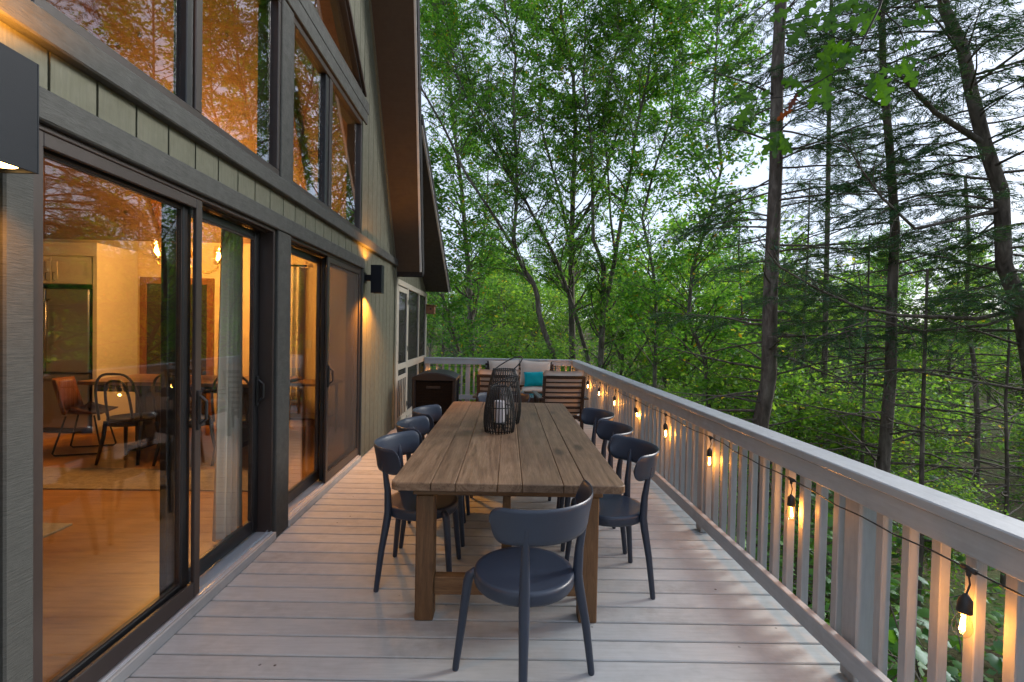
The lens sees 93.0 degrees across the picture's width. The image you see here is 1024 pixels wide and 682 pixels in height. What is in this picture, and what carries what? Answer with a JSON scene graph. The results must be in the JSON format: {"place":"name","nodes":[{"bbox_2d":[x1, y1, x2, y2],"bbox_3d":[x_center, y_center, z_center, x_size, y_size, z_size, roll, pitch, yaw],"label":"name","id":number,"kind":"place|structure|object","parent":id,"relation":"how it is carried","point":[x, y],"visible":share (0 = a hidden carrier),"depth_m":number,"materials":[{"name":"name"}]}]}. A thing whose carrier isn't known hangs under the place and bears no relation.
{"place":"outdoors","nodes":[
{"label":"outdoors","id":0,"kind":"place"},
{"bbox_2d":[420,0,1023,323],"label":"sky","id":1,"kind":"structure","parent":0,"point":[757,176],"materials":[{"name":"white"}]},
{"bbox_2d":[426,317,1023,681],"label":"ground","id":2,"kind":"structure","parent":0,"point":[990,628],"depth_m":24.07,"materials":[{"name":"green plant"}]},
{"bbox_2d":[0,0,450,681],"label":"house","id":3,"kind":"structure","parent":2,"relation":"on","point":[282,138],"depth_m":3.32,"materials":[{"name":"paint"}]},
{"bbox_2d":[0,42,38,173],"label":"wall sconce","id":4,"kind":"object","parent":3,"relation":"attached to","point":[19,113],"depth_m":1.33,"materials":[{"name":"metal"}]},
{"bbox_2d":[43,523,71,537],"bbox_3d":[-3.349,1.266,3.160,0.620,0.014,0.400,1,1,-2],"label":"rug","id":5,"kind":"object","parent":3,"relation":"on","point":[49,529],"visible":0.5,"depth_m":3.29,"materials":[{"name":"beige fabric"}]},
{"bbox_2d":[43,287,92,432],"bbox_3d":[-5.824,0.240,6.415,0.965,1.840,0.726,1,1,-2],"label":"refrigerator","id":6,"kind":"object","parent":3,"relation":"on","point":[67,332],"visible":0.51,"depth_m":6.11,"materials":[{"name":"metal"}]},
{"bbox_2d":[51,376,117,456],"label":"sled chair","id":7,"kind":"object","parent":3,"relation":"on","point":[68,395],"visible":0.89,"depth_m":5.33,"materials":[{"name":"leather"}]},
{"bbox_2d":[43,241,137,433],"bbox_3d":[-5.817,-0.046,6.447,1.170,2.410,0.708,1,1,-2],"label":"kitchen cabinet","id":8,"kind":"object","parent":3,"relation":"in","point":[108,274],"visible":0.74,"depth_m":6.29,"materials":[{"name":"paint"}]},
{"bbox_2d":[94,373,159,464],"bbox_3d":[-3.916,0.767,4.979,0.424,0.925,0.489,1,1,-5],"label":"bentwood chair","id":9,"kind":"object","parent":3,"relation":"on","point":[140,419],"visible":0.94,"depth_m":4.84,"materials":[{"name":"black wood"}]},
{"bbox_2d":[43,467,247,491],"bbox_3d":[-3.641,1.238,4.383,2.800,0.010,0.600,1,1,-2],"label":"runner rug","id":10,"kind":"object","parent":3,"relation":"on","point":[101,478],"visible":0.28,"depth_m":4.35,"materials":[{"name":"fabric"}]},
{"bbox_2d":[33,123,275,681],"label":"sliding door","id":11,"kind":"structure","parent":3,"relation":"in","point":[184,589],"depth_m":2.41,"materials":[{"name":"brown metal"}]},
{"bbox_2d":[31,0,280,174],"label":"window","id":12,"kind":"structure","parent":3,"relation":"in","point":[188,14],"depth_m":2.40,"materials":[{"name":"brown metal"}]},
{"bbox_2d":[139,277,214,424],"bbox_3d":[-4.700,0.145,6.818,1.010,2.062,0.035,1,1,-2],"label":"interior door","id":13,"kind":"structure","parent":3,"relation":"in","point":[150,287],"depth_m":6.80,"materials":[{"name":"brown wood"}]},
{"bbox_2d":[152,374,214,466],"bbox_3d":[-3.340,0.778,4.974,0.424,0.925,0.489,1,1,2],"label":"bentwood chair","id":14,"kind":"object","parent":3,"relation":"on","point":[209,421],"visible":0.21,"depth_m":4.84,"materials":[{"name":"black wood"}]},
{"bbox_2d":[151,240,220,273],"bbox_3d":[-3.729,-2.097,5.615,0.770,2.607,0.689,1,1,-2],"label":"chandelier","id":15,"kind":"object","parent":3,"relation":"hanging from","point":[156,251],"visible":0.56,"depth_m":5.63,"materials":[{"name":"white glass"}]},
{"bbox_2d":[77,374,302,450],"bbox_3d":[-3.699,0.831,5.744,2.060,0.770,0.898,1,1,-2],"label":"dining table","id":16,"kind":"object","parent":3,"relation":"on","point":[143,383],"visible":0.43,"depth_m":5.51,"materials":[{"name":"brown wood"}]},
{"bbox_2d":[212,229,242,541],"bbox_3d":[-1.880,0.167,3.256,0.063,2.236,0.380,1,1,-2],"label":"curtain","id":17,"kind":"object","parent":3,"relation":"hanging from","point":[227,509],"visible":0.86,"depth_m":3.22,"materials":[{"name":"fabric"}]},
{"bbox_2d":[211,376,248,465],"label":"bentwood chair","id":18,"kind":"object","parent":3,"relation":"on","point":[245,420],"visible":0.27,"depth_m":4.85,"materials":[{"name":"black wood"}]},
{"bbox_2d":[289,265,306,410],"bbox_3d":[-3.079,-0.048,6.783,0.400,2.031,0.063,1,1,-2],"label":"curtain","id":19,"kind":"object","parent":3,"relation":"hanging from","point":[295,333],"visible":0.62,"depth_m":6.78,"materials":[{"name":"fabric"}]},
{"bbox_2d":[289,379,342,431],"bbox_3d":[-2.771,0.875,6.374,0.930,0.696,0.550,1,1,-2],"label":"console table","id":20,"kind":"object","parent":3,"relation":"on","point":[304,416],"visible":0.3,"depth_m":6.38,"materials":[{"name":"brown wood"}]},
{"bbox_2d":[288,237,360,526],"bbox_3d":[-1.705,0.281,4.431,0.215,2.115,1.834,1,1,-2],"label":"sliding door","id":21,"kind":"structure","parent":3,"relation":"in","point":[310,489],"depth_m":4.38,"materials":[{"name":"brown metal"}]},
{"bbox_2d":[292,17,361,232],"bbox_3d":[-1.640,-1.742,4.359,0.083,1.228,1.752,1,1,-2],"label":"window","id":22,"kind":"structure","parent":3,"relation":"in","point":[328,86],"depth_m":4.23,"materials":[{"name":"brown metal"}]},
{"bbox_2d":[310,0,362,90],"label":"gable window","id":23,"kind":"structure","parent":3,"relation":"in","point":[342,3],"depth_m":4.84,"materials":[{"name":"brown metal"}]},
{"bbox_2d":[364,265,383,293],"bbox_3d":[-1.555,-0.694,5.464,0.204,0.310,0.120,1,1,-2],"label":"wall sconce","id":24,"kind":"object","parent":3,"relation":"attached to","point":[376,277],"depth_m":5.41,"materials":[{"name":"metal"}]},
{"bbox_2d":[395,286,408,425],"bbox_3d":[-1.701,0.217,7.577,0.077,2.085,0.781,1,1,-2],"label":"window","id":25,"kind":"structure","parent":3,"relation":"in","point":[403,302],"depth_m":7.60,"materials":[{"name":"paint"}]},
{"bbox_2d":[426,292,459,356],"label":"broadleaf tree","id":26,"kind":"object","parent":2,"relation":"on","point":[431,322],"visible":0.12,"depth_m":41.68,"materials":[{"name":"green plant"}]},
{"bbox_2d":[426,237,465,368],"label":"broadleaf tree","id":27,"kind":"object","parent":2,"relation":"on","point":[444,350],"visible":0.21,"depth_m":29.27,"materials":[{"name":"green plant"}]},
{"bbox_2d":[427,293,484,370],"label":"broadleaf tree","id":28,"kind":"object","parent":2,"relation":"on","point":[448,339],"visible":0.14,"depth_m":33.60,"materials":[{"name":"green plant"}]},
{"bbox_2d":[426,145,506,400],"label":"broadleaf tree","id":29,"kind":"object","parent":2,"relation":"on","point":[459,304],"visible":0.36,"depth_m":13.23,"materials":[{"name":"green plant"}]},
{"bbox_2d":[436,248,511,355],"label":"broadleaf tree","id":30,"kind":"object","parent":2,"relation":"on","point":[482,309],"visible":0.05,"depth_m":38.05,"materials":[{"name":"green plant"}]},
{"bbox_2d":[124,413,849,681],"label":"deck floor","id":31,"kind":"structure","parent":2,"relation":"on","point":[299,600],"depth_m":2.47,"materials":[{"name":"grey wood"}]},
{"bbox_2d":[373,430,460,592],"bbox_3d":[-0.570,0.990,2.903,0.500,0.807,0.557,1,1,0],"label":"dining chair","id":32,"kind":"object","parent":31,"relation":"on","point":[392,449],"visible":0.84,"depth_m":2.74,"materials":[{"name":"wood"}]},
{"bbox_2d":[396,416,465,547],"bbox_3d":[-0.576,0.979,3.465,0.500,0.807,0.557,1,1,-5],"label":"dining chair","id":33,"kind":"object","parent":31,"relation":"on","point":[420,425],"visible":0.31,"depth_m":3.30,"materials":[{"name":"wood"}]},
{"bbox_2d":[411,369,459,425],"bbox_3d":[-1.135,0.873,7.302,0.636,0.846,0.680,1,1,-2],"label":"storage box","id":34,"kind":"object","parent":31,"relation":"on","point":[440,387],"visible":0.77,"depth_m":6.99,"materials":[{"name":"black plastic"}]},
{"bbox_2d":[412,404,472,515],"bbox_3d":[-0.579,0.968,4.036,0.500,0.807,0.557,1,1,-2],"label":"dining chair","id":35,"kind":"object","parent":31,"relation":"on","point":[433,413],"visible":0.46,"depth_m":4.16,"materials":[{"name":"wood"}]},
{"bbox_2d":[472,368,523,401],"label":"lounge chair","id":36,"kind":"object","parent":31,"relation":"on","point":[483,377],"visible":0.11,"depth_m":6.42,"materials":[{"name":"brown wood"}]},
{"bbox_2d":[424,357,572,401],"bbox_3d":[-0.219,0.808,9.809,3.090,0.911,0.143,1,1,-2],"label":"deck railing","id":37,"kind":"object","parent":31,"relation":"on","point":[467,396],"visible":0.34,"depth_m":9.75,"materials":[{"name":"paint"}]},
{"bbox_2d":[477,392,529,403],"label":"dining chair","id":38,"kind":"object","parent":31,"relation":"on","point":[482,396],"visible":0.2,"depth_m":5.18,"materials":[{"name":"wood"}]},
{"bbox_2d":[392,401,624,622],"bbox_3d":[-0.034,1.010,3.513,1.080,0.762,2.580,1,1,-1],"label":"dining table","id":39,"kind":"object","parent":31,"relation":"on","point":[547,450],"visible":0.88,"depth_m":2.46,"materials":[{"name":"brown wood"}]},
{"bbox_2d":[483,376,518,434],"bbox_3d":[-0.086,0.436,3.383,0.224,0.389,0.223,2,1,31],"label":"lantern","id":40,"kind":"object","parent":39,"relation":"on","point":[488,418],"visible":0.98,"depth_m":3.33,"materials":[{"name":"black wicker"}]},
{"bbox_2d":[494,400,504,422],"bbox_3d":[-0.086,0.485,3.384,0.074,0.156,0.074,1,1,-2],"label":"candle","id":41,"kind":"object","parent":40,"relation":"on","point":[500,420],"visible":0.69,"depth_m":3.35,"materials":[{"name":"wax"}]},
{"bbox_2d":[487,356,522,425],"bbox_3d":[-0.054,0.370,3.719,0.285,0.510,0.269,1,1,-11],"label":"lantern","id":42,"kind":"object","parent":39,"relation":"on","point":[494,373],"visible":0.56,"depth_m":3.65,"materials":[{"name":"black metal"}]},
{"bbox_2d":[485,360,553,393],"bbox_3d":[0.150,0.827,9.298,1.500,0.912,0.705,1,1,-2],"label":"sofa","id":43,"kind":"object","parent":31,"relation":"on","point":[530,366],"visible":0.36,"depth_m":9.45,"materials":[{"name":"beige fabric"}]},
{"bbox_2d":[524,372,542,386],"bbox_3d":[0.456,0.727,9.311,0.474,0.302,0.155,1,1,-2],"label":"throw pillow","id":44,"kind":"object","parent":43,"relation":"on","point":[533,378],"visible":0.8,"depth_m":9.26,"materials":[{"name":"teal fabric"}]},
{"bbox_2d":[452,480,594,681],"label":"dining chair","id":45,"kind":"object","parent":31,"relation":"on","point":[525,575],"visible":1,"depth_m":1.93,"materials":[{"name":"plastic"}]},
{"bbox_2d":[532,370,588,428],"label":"lounge chair","id":46,"kind":"object","parent":31,"relation":"on","point":[566,389],"visible":0.57,"depth_m":6.45,"materials":[{"name":"brown wood"}]},
{"bbox_2d":[548,407,614,508],"bbox_3d":[0.584,0.991,4.024,0.500,0.807,0.557,1,1,-5],"label":"dining chair","id":47,"kind":"object","parent":31,"relation":"on","point":[592,416],"visible":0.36,"depth_m":4.19,"materials":[{"name":"plastic"}]},
{"bbox_2d":[559,420,632,553],"bbox_3d":[0.589,1.003,3.435,0.500,0.807,0.557,1,1,2],"label":"dining chair","id":48,"kind":"object","parent":31,"relation":"on","point":[608,430],"visible":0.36,"depth_m":3.56,"materials":[{"name":"plastic"}]},
{"bbox_2d":[565,435,658,599],"bbox_3d":[0.599,1.014,2.878,0.500,0.807,0.557,1,1,-3],"label":"dining chair","id":49,"kind":"object","parent":31,"relation":"on","point":[626,510],"visible":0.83,"depth_m":2.80,"materials":[{"name":"plastic"}]},
{"bbox_2d":[572,360,1023,681],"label":"deck railing","id":50,"kind":"object","parent":31,"relation":"on","point":[852,638],"visible":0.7,"depth_m":2.15,"materials":[{"name":"paint"}]},
{"bbox_2d":[572,368,1023,638],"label":"string lights","id":51,"kind":"object","parent":50,"relation":"hanging from","point":[964,604],"visible":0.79,"depth_m":1.68},
{"bbox_2d":[420,0,561,400],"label":"broadleaf tree","id":52,"kind":"object","parent":2,"relation":"on","point":[472,312],"visible":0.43,"depth_m":16.71,"materials":[{"name":"green plant"}]},
{"bbox_2d":[420,0,587,367],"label":"broadleaf tree","id":53,"kind":"object","parent":2,"relation":"on","point":[518,8],"visible":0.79,"depth_m":12.61,"materials":[{"name":"green plant"}]},
{"bbox_2d":[451,239,581,369],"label":"broadleaf tree","id":54,"kind":"object","parent":2,"relation":"on","point":[502,294],"visible":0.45,"depth_m":27.08,"materials":[{"name":"green plant"}]},
{"bbox_2d":[458,311,590,400],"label":"sapling","id":55,"kind":"object","parent":2,"relation":"on","point":[493,350],"visible":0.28,"depth_m":12.44,"materials":[{"name":"green plant"}]},
{"bbox_2d":[486,329,567,368],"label":"sapling","id":56,"kind":"object","parent":2,"relation":"on","point":[540,345],"visible":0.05,"depth_m":18.93,"materials":[{"name":"green plant"}]},
{"bbox_2d":[420,0,639,363],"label":"broadleaf tree","id":57,"kind":"object","parent":2,"relation":"on","point":[528,209],"visible":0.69,"depth_m":12.94,"materials":[{"name":"green plant"}]},
{"bbox_2d":[489,247,598,357],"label":"broadleaf tree","id":58,"kind":"object","parent":2,"relation":"on","point":[556,328],"visible":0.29,"depth_m":29.50,"materials":[{"name":"green plant"}]},
{"bbox_2d":[536,264,607,354],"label":"broadleaf tree","id":59,"kind":"object","parent":2,"relation":"on","point":[576,329],"visible":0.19,"depth_m":36.93,"materials":[{"name":"green plant"}]},
{"bbox_2d":[489,0,679,370],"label":"broadleaf tree","id":60,"kind":"object","parent":2,"relation":"on","point":[561,45],"visible":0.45,"depth_m":14.69,"materials":[{"name":"green plant"}]},
{"bbox_2d":[528,0,702,382],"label":"broadleaf tree","id":61,"kind":"object","parent":2,"relation":"on","point":[624,49],"visible":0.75,"depth_m":13.27,"materials":[{"name":"green plant"}]},
{"bbox_2d":[576,239,692,383],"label":"broadleaf tree","id":62,"kind":"object","parent":2,"relation":"on","point":[620,334],"visible":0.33,"depth_m":20.10,"materials":[{"name":"green plant"}]},
{"bbox_2d":[606,276,678,385],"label":"broadleaf tree","id":63,"kind":"object","parent":2,"relation":"on","point":[636,337],"visible":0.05,"depth_m":32.72,"materials":[{"name":"green plant"}]},
{"bbox_2d":[572,0,740,387],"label":"broadleaf tree","id":64,"kind":"object","parent":2,"relation":"on","point":[627,215],"visible":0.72,"depth_m":12.53,"materials":[{"name":"green plant"}]},
{"bbox_2d":[629,316,713,391],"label":"broadleaf tree","id":65,"kind":"object","parent":2,"relation":"on","point":[663,378],"visible":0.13,"depth_m":27.55,"materials":[{"name":"green plant"}]},
{"bbox_2d":[638,378,738,463],"bbox_3d":[5.070,2.962,13.858,3.508,3.814,2.367,1,1,-7],"label":"shrub","id":66,"kind":"object","parent":2,"relation":"on","point":[671,389],"visible":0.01,"depth_m":14.03,"materials":[{"name":"green plant"}]},
{"bbox_2d":[599,0,797,407],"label":"broadleaf tree","id":67,"kind":"object","parent":2,"relation":"on","point":[700,189],"visible":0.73,"depth_m":11.29,"materials":[{"name":"green plant"}]},
{"bbox_2d":[606,186,823,425],"bbox_3d":[7.703,0.089,20.048,7.822,12.691,6.745,1,1,-14],"label":"broadleaf tree","id":68,"kind":"object","parent":2,"relation":"on","point":[684,366],"visible":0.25,"depth_m":19.69,"materials":[{"name":"green plant"}]},
{"bbox_2d":[677,233,762,319],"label":"broadleaf tree","id":69,"kind":"object","parent":2,"relation":"on","point":[730,258],"visible":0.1,"depth_m":59.09,"materials":[{"name":"green plant"}]},
{"bbox_2d":[701,239,764,311],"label":"broadleaf tree","id":70,"kind":"object","parent":2,"relation":"on","point":[734,268],"visible":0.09,"depth_m":70.34,"materials":[{"name":"green plant"}]},
{"bbox_2d":[691,187,794,459],"bbox_3d":[6.515,0.273,13.688,2.826,9.061,2.992,0,1,-39],"label":"pine tree","id":71,"kind":"object","parent":2,"relation":"on","point":[741,309],"visible":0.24,"depth_m":13.60,"materials":[{"name":"green plant"}]},
{"bbox_2d":[666,211,881,444],"bbox_3d":[9.169,0.811,17.753,6.736,10.928,5.808,1,1,6],"label":"broadleaf tree","id":72,"kind":"object","parent":2,"relation":"on","point":[786,256],"visible":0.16,"depth_m":17.16,"materials":[{"name":"green plant"}]},
{"bbox_2d":[718,495,833,599],"bbox_3d":[3.924,3.014,7.195,3.084,2.003,2.602,1,1,-14],"label":"shrub","id":73,"kind":"object","parent":2,"relation":"on","point":[795,532],"visible":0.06,"depth_m":7.09,"materials":[{"name":"green plant"}]},
{"bbox_2d":[677,325,895,505],"bbox_3d":[5.858,2.212,11.032,4.787,5.205,3.230,1,1,7],"label":"sapling","id":74,"kind":"object","parent":2,"relation":"on","point":[723,386],"visible":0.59,"depth_m":10.77,"materials":[{"name":"green plant"}]},
{"bbox_2d":[747,302,856,495],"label":"broadleaf tree","id":75,"kind":"object","parent":2,"relation":"on","point":[812,380],"visible":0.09,"depth_m":19.80,"materials":[{"name":"green plant"}]},
{"bbox_2d":[747,180,860,524],"bbox_3d":[7.060,0.353,11.589,2.693,8.386,2.890,0,1,-40],"label":"pine tree","id":76,"kind":"object","parent":2,"relation":"on","point":[808,207],"visible":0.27,"depth_m":11.64,"materials":[{"name":"green plant"}]},
{"bbox_2d":[632,0,977,554],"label":"pine tree","id":77,"kind":"object","parent":2,"relation":"on","point":[769,305],"visible":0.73,"depth_m":8.42,"materials":[{"name":"green plant"}]},
{"bbox_2d":[718,475,921,615],"bbox_3d":[3.659,2.951,7.054,2.740,2.109,3.247,1,1,-20],"label":"shrub","id":78,"kind":"object","parent":2,"relation":"on","point":[893,582],"visible":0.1,"depth_m":6.38,"materials":[{"name":"green plant"}]},
{"bbox_2d":[735,536,927,664],"bbox_3d":[2.785,3.006,4.688,2.426,2.073,1.855,2,1,25],"label":"shrub","id":79,"kind":"object","parent":2,"relation":"on","point":[920,655],"visible":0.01,"depth_m":4.26,"materials":[{"name":"green plant"}]},
{"bbox_2d":[728,0,935,460],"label":"pine tree","id":80,"kind":"object","parent":2,"relation":"on","point":[824,357],"visible":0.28,"depth_m":13.11,"materials":[{"name":"green plant"}]},
{"bbox_2d":[727,456,965,601],"bbox_3d":[5.190,2.899,7.412,3.720,2.417,3.140,2,1,32],"label":"shrub","id":81,"kind":"object","parent":2,"relation":"on","point":[896,540],"visible":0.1,"depth_m":7.28,"materials":[{"name":"green plant"}]},
{"bbox_2d":[810,608,898,680],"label":"shrub","id":82,"kind":"object","parent":2,"relation":"on","point":[892,643],"visible":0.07,"depth_m":3.73,"materials":[{"name":"green plant"}]},
{"bbox_2d":[803,260,906,469],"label":"pine tree","id":83,"kind":"object","parent":2,"relation":"on","point":[850,368],"visible":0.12,"depth_m":22.35,"materials":[{"name":"green plant"}]},
{"bbox_2d":[768,434,946,553],"bbox_3d":[6.036,3.155,9.461,3.739,2.429,3.155,1,1,-29],"label":"shrub","id":84,"kind":"object","parent":2,"relation":"on","point":[831,510],"visible":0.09,"depth_m":9.32,"materials":[{"name":"green plant"}]},
{"bbox_2d":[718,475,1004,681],"bbox_3d":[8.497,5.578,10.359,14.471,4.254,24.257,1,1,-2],"label":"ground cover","id":85,"kind":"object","parent":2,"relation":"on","point":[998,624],"visible":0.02,"depth_m":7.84,"materials":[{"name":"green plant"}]},
{"bbox_2d":[811,264,918,391],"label":"broadleaf tree","id":86,"kind":"object","parent":2,"relation":"on","point":[902,288],"visible":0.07,"depth_m":31.66,"materials":[{"name":"green plant"}]},
{"bbox_2d":[782,366,954,485],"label":"sapling","id":87,"kind":"object","parent":2,"relation":"on","point":[868,430],"visible":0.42,"depth_m":10.43,"materials":[{"name":"green plant"}]},
{"bbox_2d":[791,231,957,529],"bbox_3d":[7.045,1.110,9.774,2.619,6.483,2.913,0,1,-38],"label":"pine tree","id":88,"kind":"object","parent":2,"relation":"on","point":[863,419],"visible":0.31,"depth_m":9.78,"materials":[{"name":"green plant"}]},
{"bbox_2d":[734,0,1023,495],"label":"pine tree","id":89,"kind":"object","parent":2,"relation":"on","point":[886,440],"visible":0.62,"depth_m":7.86,"materials":[{"name":"green plant"}]},
{"bbox_2d":[735,0,1023,427],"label":"pine tree","id":90,"kind":"object","parent":2,"relation":"on","point":[1000,233],"visible":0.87,"depth_m":6.68,"materials":[{"name":"green plant"}]},
{"bbox_2d":[810,604,951,681],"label":"shrub","id":91,"kind":"object","parent":2,"relation":"on","point":[923,612],"visible":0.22,"depth_m":3.89,"materials":[{"name":"green plant"}]},
{"bbox_2d":[843,221,920,338],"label":"broadleaf tree","id":92,"kind":"object","parent":2,"relation":"on","point":[878,265],"visible":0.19,"depth_m":60.23,"materials":[{"name":"green plant"}]},
{"bbox_2d":[848,317,932,455],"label":"broadleaf tree","id":93,"kind":"object","parent":2,"relation":"on","point":[883,366],"visible":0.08,"depth_m":28.66,"materials":[{"name":"green plant"}]},
{"bbox_2d":[863,255,932,298],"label":"broadleaf tree","id":94,"kind":"object","parent":2,"relation":"on","point":[921,274],"visible":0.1,"depth_m":70.31,"materials":[{"name":"green plant"}]},
{"bbox_2d":[809,572,1003,681],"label":"shrub","id":95,"kind":"object","parent":2,"relation":"on","point":[993,660],"visible":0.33,"depth_m":4.67,"materials":[{"name":"green plant"}]},
{"bbox_2d":[821,222,1023,491],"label":"broadleaf tree","id":96,"kind":"object","parent":2,"relation":"on","point":[947,389],"visible":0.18,"depth_m":22.01,"materials":[{"name":"green plant"}]},
{"bbox_2d":[845,362,1013,498],"bbox_3d":[12.313,3.487,14.876,3.534,5.695,5.237,1,1,-11],"label":"sapling","id":97,"kind":"object","parent":2,"relation":"on","point":[937,445],"visible":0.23,"depth_m":14.18,"materials":[{"name":"green plant"}]},
{"bbox_2d":[843,268,1017,606],"bbox_3d":[6.293,1.533,7.470,2.044,5.263,2.095,0,2,-44],"label":"pine tree","id":98,"kind":"object","parent":2,"relation":"on","point":[921,463],"visible":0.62,"depth_m":7.37,"materials":[{"name":"green plant"}]},
{"bbox_2d":[891,466,1021,592],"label":"sapling","id":99,"kind":"object","parent":2,"relation":"on","point":[960,494],"visible":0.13,"depth_m":7.79,"materials":[{"name":"green plant"}]},
{"bbox_2d":[894,178,1023,504],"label":"pine tree","id":100,"kind":"object","parent":2,"relation":"on","point":[977,435],"visible":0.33,"depth_m":10.78,"materials":[{"name":"green plant"}]},
{"bbox_2d":[917,304,1015,433],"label":"broadleaf tree","id":101,"kind":"object","parent":2,"relation":"on","point":[961,376],"visible":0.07,"depth_m":30.37,"materials":[{"name":"green plant"}]},
{"bbox_2d":[917,316,1023,584],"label":"pine tree","id":102,"kind":"object","parent":2,"relation":"on","point":[1006,434],"visible":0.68,"depth_m":9.08,"materials":[{"name":"green plant"}]},
{"bbox_2d":[933,325,1023,477],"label":"broadleaf tree","id":103,"kind":"object","parent":2,"relation":"on","point":[987,388],"visible":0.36,"depth_m":25.13,"materials":[{"name":"green plant"}]},
{"bbox_2d":[982,384,1023,520],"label":"sapling","id":104,"kind":"object","parent":2,"relation":"on","point":[1020,438],"visible":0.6,"depth_m":14.09,"materials":[{"name":"green plant"}]},
{"bbox_2d":[729,0,933,157],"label":"oak branch","id":105,"kind":"object","parent":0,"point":[833,50],"visible":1,"depth_m":2.24,"materials":[{"name":"green plant"}]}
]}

